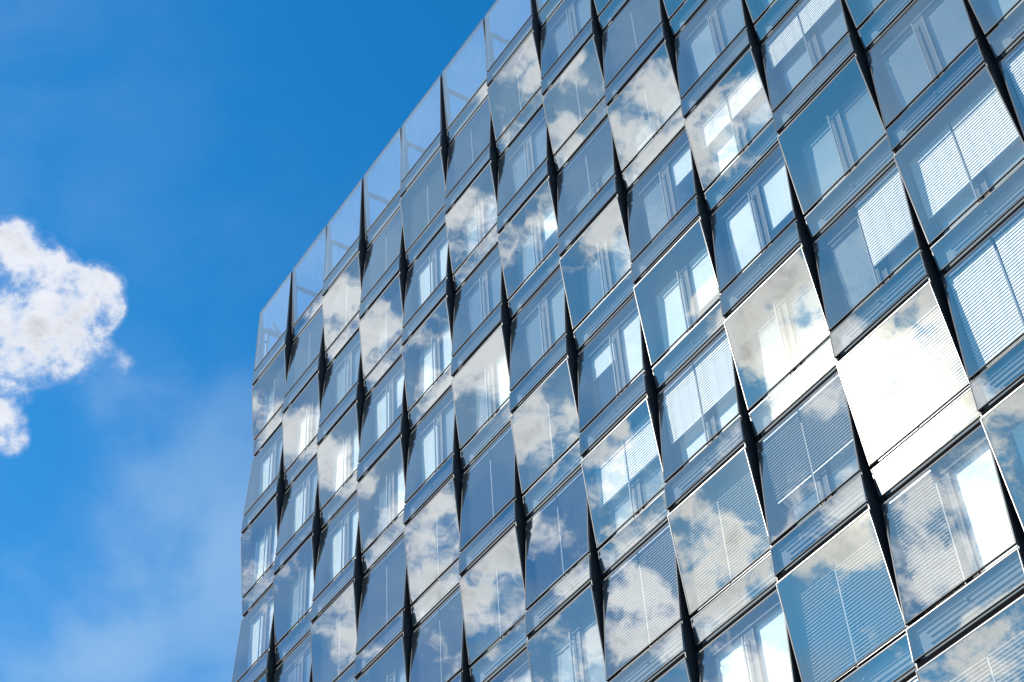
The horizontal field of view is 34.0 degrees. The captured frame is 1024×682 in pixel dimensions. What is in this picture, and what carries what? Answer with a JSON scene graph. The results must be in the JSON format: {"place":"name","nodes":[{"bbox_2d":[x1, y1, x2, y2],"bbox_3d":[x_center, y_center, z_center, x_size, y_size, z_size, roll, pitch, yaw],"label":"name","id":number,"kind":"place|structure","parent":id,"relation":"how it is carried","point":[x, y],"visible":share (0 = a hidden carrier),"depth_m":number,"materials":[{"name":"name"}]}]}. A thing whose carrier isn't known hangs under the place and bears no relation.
{"place":"outdoors","nodes":[
{"label":"outdoors","id":0,"kind":"place"},
{"bbox_2d":[0,0,545,681],"label":"sky","id":1,"kind":"structure","parent":0,"point":[166,166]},
{"label":"ground","id":2,"kind":"structure","parent":0,"visible":0},
{"bbox_2d":[232,0,1023,681],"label":"office building","id":3,"kind":"structure","parent":2,"relation":"on","point":[650,340],"depth_m":40.09,"materials":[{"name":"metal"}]},
{"bbox_2d":[232,586,276,681],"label":"window unit","id":4,"kind":"structure","parent":3,"relation":"in","point":[257,634],"depth_m":55.28,"materials":[{"name":"blue glass"}]},
{"bbox_2d":[241,494,283,617],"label":"window unit","id":5,"kind":"structure","parent":3,"relation":"in","point":[260,531],"depth_m":58.72,"materials":[{"name":"blue glass"}]},
{"bbox_2d":[241,425,285,534],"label":"window unit","id":6,"kind":"structure","parent":3,"relation":"in","point":[266,481],"depth_m":60.11,"materials":[{"name":"blue glass"}]},
{"bbox_2d":[257,671,274,681],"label":"window unit","id":7,"kind":"structure","parent":3,"relation":"in","point":[268,676],"depth_m":53.29,"materials":[{"name":"black metal"}]},
{"bbox_2d":[252,345,291,455],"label":"window unit","id":8,"kind":"structure","parent":3,"relation":"in","point":[272,382],"depth_m":63.64,"materials":[{"name":"blue glass"}]},
{"bbox_2d":[274,634,312,681],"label":"window unit","id":9,"kind":"structure","parent":3,"relation":"in","point":[297,667],"depth_m":51.92,"materials":[{"name":"blue glass"}]},
{"bbox_2d":[273,533,319,666],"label":"window unit","id":10,"kind":"structure","parent":3,"relation":"in","point":[294,573],"depth_m":54.54,"materials":[{"name":"blue glass"}]},
{"bbox_2d":[273,456,321,575],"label":"window unit","id":11,"kind":"structure","parent":3,"relation":"in","point":[301,500],"depth_m":56.01,"materials":[{"name":"blue glass"}]},
{"bbox_2d":[282,371,324,490],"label":"window unit","id":12,"kind":"structure","parent":3,"relation":"in","point":[301,410],"depth_m":59.61,"materials":[{"name":"blue glass"}]},
{"bbox_2d":[282,308,326,413],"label":"window unit","id":13,"kind":"structure","parent":3,"relation":"in","point":[307,357],"depth_m":61.00,"materials":[{"name":"blue glass"}]},
{"bbox_2d":[310,579,361,681],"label":"window unit","id":14,"kind":"structure","parent":3,"relation":"in","point":[333,634],"depth_m":50.39,"materials":[{"name":"blue glass"}]},
{"bbox_2d":[310,493,364,623],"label":"window unit","id":15,"kind":"structure","parent":3,"relation":"in","point":[340,542],"depth_m":51.91,"materials":[{"name":"blue glass"}]},
{"bbox_2d":[316,401,363,530],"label":"window unit","id":16,"kind":"structure","parent":3,"relation":"in","point":[338,442],"depth_m":55.44,"materials":[{"name":"blue glass"}]},
{"bbox_2d":[317,331,365,445],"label":"window unit","id":17,"kind":"structure","parent":3,"relation":"in","point":[344,381],"depth_m":56.88,"materials":[{"name":"blue glass"}]},
{"bbox_2d":[322,252,365,368],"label":"window unit","id":18,"kind":"structure","parent":3,"relation":"in","point":[341,304],"depth_m":60.18,"materials":[{"name":"glass"}]},
{"bbox_2d":[356,435,408,575],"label":"window unit","id":19,"kind":"structure","parent":3,"relation":"in","point":[381,479],"depth_m":51.26,"materials":[{"name":"blue glass"}]},
{"bbox_2d":[359,272,406,397],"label":"window unit","id":20,"kind":"structure","parent":3,"relation":"in","point":[386,314],"depth_m":56.19,"materials":[{"name":"blue glass"}]},
{"bbox_2d":[356,357,410,482],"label":"window unit","id":21,"kind":"structure","parent":3,"relation":"in","point":[381,425],"depth_m":52.79,"materials":[{"name":"blue glass"}]},
{"bbox_2d":[355,633,411,681],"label":"window unit","id":22,"kind":"structure","parent":3,"relation":"in","point":[384,669],"depth_m":46.60,"materials":[{"name":"blue glass"}]},
{"bbox_2d":[359,208,408,319],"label":"window unit","id":23,"kind":"structure","parent":3,"relation":"in","point":[385,258],"depth_m":57.78,"materials":[{"name":"blue glass"}]},
{"bbox_2d":[354,536,413,679],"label":"window unit","id":24,"kind":"structure","parent":3,"relation":"in","point":[385,606],"depth_m":48.19,"materials":[{"name":"blue glass"}]},
{"bbox_2d":[400,147,447,268],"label":"window unit","id":25,"kind":"structure","parent":3,"relation":"in","point":[422,205],"depth_m":56.91,"materials":[{"name":"blue glass"}]},
{"bbox_2d":[401,295,454,431],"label":"window unit","id":26,"kind":"structure","parent":3,"relation":"in","point":[426,341],"depth_m":52.17,"materials":[{"name":"blue glass"}]},
{"bbox_2d":[401,225,455,345],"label":"window unit","id":27,"kind":"structure","parent":3,"relation":"in","point":[429,280],"depth_m":53.67,"materials":[{"name":"blue glass"}]},
{"bbox_2d":[403,475,461,629],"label":"window unit","id":28,"kind":"structure","parent":3,"relation":"in","point":[430,582],"depth_m":46.81,"materials":[{"name":"blue glass"}]},
{"bbox_2d":[403,388,463,525],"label":"window unit","id":29,"kind":"structure","parent":3,"relation":"in","point":[436,436],"depth_m":48.77,"materials":[{"name":"blue glass"}]},
{"bbox_2d":[409,587,470,681],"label":"window unit","id":30,"kind":"structure","parent":3,"relation":"in","point":[429,645],"depth_m":44.60,"materials":[{"name":"blue glass"}]},
{"bbox_2d":[445,161,498,292],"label":"window unit","id":31,"kind":"structure","parent":3,"relation":"in","point":[469,209],"depth_m":53.07,"materials":[{"name":"blue glass"}]},
{"bbox_2d":[445,98,499,214],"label":"window unit","id":32,"kind":"structure","parent":3,"relation":"in","point":[475,146],"depth_m":54.54,"materials":[{"name":"blue glass"}]},
{"bbox_2d":[451,323,510,471],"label":"window unit","id":33,"kind":"structure","parent":3,"relation":"in","point":[489,423],"depth_m":47.99,"materials":[{"name":"blue glass"}]},
{"bbox_2d":[451,245,511,377],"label":"window unit","id":34,"kind":"structure","parent":3,"relation":"in","point":[481,306],"depth_m":49.61,"materials":[{"name":"blue glass"}]},
{"bbox_2d":[459,523,526,681],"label":"window unit","id":35,"kind":"structure","parent":3,"relation":"in","point":[492,591],"depth_m":42.70,"materials":[{"name":"glass"}]},
{"bbox_2d":[459,425,527,576],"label":"window unit","id":36,"kind":"structure","parent":3,"relation":"in","point":[487,514],"depth_m":45.06,"materials":[{"name":"blue glass"}]},
{"bbox_2d":[489,648,531,681],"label":"window unit","id":37,"kind":"structure","parent":3,"relation":"in","point":[519,666],"depth_m":40.93,"materials":[{"name":"blue glass"}]},
{"bbox_2d":[487,30,542,157],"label":"window unit","id":38,"kind":"structure","parent":3,"relation":"in","point":[514,96],"depth_m":53.63,"materials":[{"name":"blue glass"}]},
{"bbox_2d":[497,107,557,234],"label":"window unit","id":39,"kind":"structure","parent":3,"relation":"in","point":[529,161],"depth_m":50.43,"materials":[{"name":"glass"}]},
{"bbox_2d":[497,176,559,320],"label":"window unit","id":40,"kind":"structure","parent":3,"relation":"in","point":[524,230],"depth_m":48.94,"materials":[{"name":"blue glass"}]},
{"bbox_2d":[509,267,578,413],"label":"window unit","id":41,"kind":"structure","parent":3,"relation":"in","point":[542,358],"depth_m":46.29,"materials":[{"name":"blue glass"}]},
{"bbox_2d":[510,356,581,519],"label":"window unit","id":42,"kind":"structure","parent":3,"relation":"in","point":[536,433],"depth_m":43.54,"materials":[{"name":"blue glass"}]},
{"bbox_2d":[525,468,603,638],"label":"window unit","id":43,"kind":"structure","parent":3,"relation":"in","point":[560,536],"depth_m":40.92,"materials":[{"name":"blue glass"}]},
{"bbox_2d":[526,582,607,681],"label":"window unit","id":44,"kind":"structure","parent":3,"relation":"in","point":[561,635],"depth_m":39.20,"materials":[{"name":"blue glass"}]},
{"bbox_2d":[541,0,602,95],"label":"window unit","id":45,"kind":"structure","parent":3,"relation":"in","point":[574,23],"depth_m":51.20,"materials":[{"name":"blue glass"}]},
{"bbox_2d":[542,35,607,173],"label":"window unit","id":46,"kind":"structure","parent":3,"relation":"in","point":[575,106],"depth_m":49.47,"materials":[{"name":"blue glass"}]},
{"bbox_2d":[557,117,627,257],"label":"window unit","id":47,"kind":"structure","parent":3,"relation":"in","point":[579,190],"depth_m":46.88,"materials":[{"name":"glass"}]},
{"bbox_2d":[559,194,634,351],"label":"window unit","id":48,"kind":"structure","parent":3,"relation":"in","point":[590,252],"depth_m":44.71,"materials":[{"name":"blue glass"}]},
{"bbox_2d":[594,0,629,32],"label":"window unit","id":49,"kind":"structure","parent":3,"relation":"in","point":[607,13],"depth_m":49.87,"materials":[{"name":"blue glass"}]},
{"bbox_2d":[577,295,658,457],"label":"window unit","id":50,"kind":"structure","parent":3,"relation":"in","point":[606,347],"depth_m":41.97,"materials":[{"name":"blue glass"}]},
{"bbox_2d":[581,395,668,577],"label":"window unit","id":51,"kind":"structure","parent":3,"relation":"in","point":[632,524],"depth_m":39.56,"materials":[{"name":"blue glass"}]},
{"bbox_2d":[602,0,674,106],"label":"window unit","id":52,"kind":"structure","parent":3,"relation":"in","point":[641,27],"depth_m":47.18,"materials":[{"name":"blue glass"}]},
{"bbox_2d":[607,40,684,191],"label":"window unit","id":53,"kind":"structure","parent":3,"relation":"in","point":[634,117],"depth_m":45.43,"materials":[{"name":"glass"}]},
{"bbox_2d":[602,521,698,681],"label":"window unit","id":54,"kind":"structure","parent":3,"relation":"in","point":[666,650],"depth_m":36.87,"materials":[{"name":"glass"}]},
{"bbox_2d":[627,129,710,285],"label":"window unit","id":55,"kind":"structure","parent":3,"relation":"in","point":[664,226],"depth_m":43.12,"materials":[{"name":"glass"}]},
{"bbox_2d":[652,654,699,681],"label":"window unit","id":56,"kind":"structure","parent":3,"relation":"in","point":[686,669],"depth_m":34.66,"materials":[{"name":"blue glass"}]},
{"bbox_2d":[633,217,724,391],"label":"window unit","id":57,"kind":"structure","parent":3,"relation":"in","point":[684,337],"depth_m":40.55,"materials":[{"name":"blue glass"}]},
{"bbox_2d":[663,0,707,37],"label":"window unit","id":58,"kind":"structure","parent":3,"relation":"in","point":[679,18],"depth_m":45.73,"materials":[{"name":"blue glass"}]},
{"bbox_2d":[658,329,756,512],"bbox_3d":[4.292,1.730,37.534,0.599,3.722,2.684,23,-50,-25],"label":"window unit","id":59,"kind":"structure","parent":3,"relation":"in","point":[703,450],"depth_m":37.82,"materials":[{"name":"blue glass"}]},
{"bbox_2d":[674,0,761,119],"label":"window unit","id":60,"kind":"structure","parent":3,"relation":"in","point":[711,59],"depth_m":43.80,"materials":[{"name":"blue glass"}]},
{"bbox_2d":[667,444,776,648],"bbox_3d":[4.476,4.308,35.028,0.570,3.478,2.684,23,-50,-25],"label":"window unit","id":61,"kind":"structure","parent":3,"relation":"in","point":[711,616],"depth_m":35.23,"materials":[{"name":"glass"}]},
{"bbox_2d":[684,46,778,213],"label":"window unit","id":62,"kind":"structure","parent":3,"relation":"in","point":[734,158],"depth_m":41.35,"materials":[{"name":"glass"}]},
{"bbox_2d":[697,588,801,681],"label":"window unit","id":63,"kind":"structure","parent":3,"relation":"in","point":[735,651],"depth_m":33.46,"materials":[{"name":"glass"}]},
{"bbox_2d":[710,144,813,318],"bbox_3d":[5.639,-2.537,38.415,0.599,3.722,2.684,23,-50,-25],"label":"window unit","id":64,"kind":"structure","parent":3,"relation":"in","point":[756,256],"depth_m":38.88,"materials":[{"name":"glass"}]},
{"bbox_2d":[745,0,801,43],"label":"window unit","id":65,"kind":"structure","parent":3,"relation":"in","point":[776,11],"depth_m":41.60,"materials":[{"name":"blue glass"}]},
{"bbox_2d":[724,244,837,439],"bbox_3d":[5.834,0.045,35.914,0.595,3.478,2.684,23,-50,-25],"label":"window unit","id":66,"kind":"structure","parent":3,"relation":"in","point":[785,382],"depth_m":36.35,"materials":[{"name":"glass"}]},
{"bbox_2d":[761,0,867,134],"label":"window unit","id":67,"kind":"structure","parent":3,"relation":"in","point":[805,71],"depth_m":39.59,"materials":[{"name":"blue glass"}]},
{"bbox_2d":[757,370,882,579],"bbox_3d":[6.025,2.626,33.412,0.599,3.722,2.684,23,-50,-25],"label":"window unit","id":68,"kind":"structure","parent":3,"relation":"in","point":[814,512],"depth_m":33.60,"materials":[{"name":"blue glass"}]},
{"bbox_2d":[777,54,895,240],"bbox_3d":[7.181,-4.222,36.796,0.595,3.478,2.684,23,-50,-25],"label":"window unit","id":69,"kind":"structure","parent":3,"relation":"in","point":[837,180],"depth_m":37.24,"materials":[{"name":"glass"}]},
{"bbox_2d":[776,506,916,681],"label":"window unit","id":70,"kind":"structure","parent":3,"relation":"in","point":[891,660],"depth_m":31.28,"materials":[{"name":"blue glass"}]},
{"bbox_2d":[813,163,942,360],"bbox_3d":[7.372,-1.641,34.293,0.599,3.722,2.684,23,-50,-25],"label":"window unit","id":71,"kind":"structure","parent":3,"relation":"in","point":[870,294],"depth_m":34.53,"materials":[{"name":"blue glass"}]},
{"bbox_2d":[845,0,916,51],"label":"window unit","id":72,"kind":"structure","parent":3,"relation":"in","point":[882,14],"depth_m":37.46,"materials":[{"name":"blue glass"}]},
{"bbox_2d":[836,278,980,500],"bbox_3d":[7.557,0.937,31.787,0.570,3.478,2.684,23,-50,-25],"label":"window unit","id":73,"kind":"structure","parent":3,"relation":"in","point":[938,430],"depth_m":31.92,"materials":[{"name":"white glass"}]},
{"bbox_2d":[904,673,918,681],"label":"window unit","id":74,"kind":"structure","parent":3,"relation":"in","point":[913,678],"depth_m":28.99,"materials":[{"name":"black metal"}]},
{"bbox_2d":[867,0,999,153],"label":"window unit","id":75,"kind":"structure","parent":3,"relation":"in","point":[920,82],"depth_m":35.47,"materials":[{"name":"blue glass"}]},
{"bbox_2d":[882,423,1023,665],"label":"window unit","id":76,"kind":"structure","parent":3,"relation":"in","point":[995,526],"depth_m":29.47,"materials":[{"name":"blue glass"}]},
{"bbox_2d":[893,63,1023,274],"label":"window unit","id":77,"kind":"structure","parent":3,"relation":"in","point":[967,211],"depth_m":32.99,"materials":[{"name":"glass"}]},
{"bbox_2d":[915,591,1023,681],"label":"window unit","id":78,"kind":"structure","parent":3,"relation":"in","point":[988,636],"depth_m":27.83,"materials":[{"name":"blue glass"}]},
{"bbox_2d":[942,204,1023,414],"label":"window unit","id":79,"kind":"structure","parent":3,"relation":"in","point":[991,277],"depth_m":30.84,"materials":[{"name":"blue glass"}]},
{"bbox_2d":[968,0,1023,60],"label":"window unit","id":80,"kind":"structure","parent":3,"relation":"in","point":[1008,14],"depth_m":33.51,"materials":[{"name":"blue glass"}]},
{"bbox_2d":[980,381,1023,529],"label":"window unit","id":81,"kind":"structure","parent":3,"relation":"in","point":[1007,414],"depth_m":29.21,"materials":[{"name":"blue glass"}]},
{"bbox_2d":[999,39,1023,134],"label":"window unit","id":82,"kind":"structure","parent":3,"relation":"in","point":[1013,61],"depth_m":32.65,"materials":[{"name":"blue glass"}]}
]}

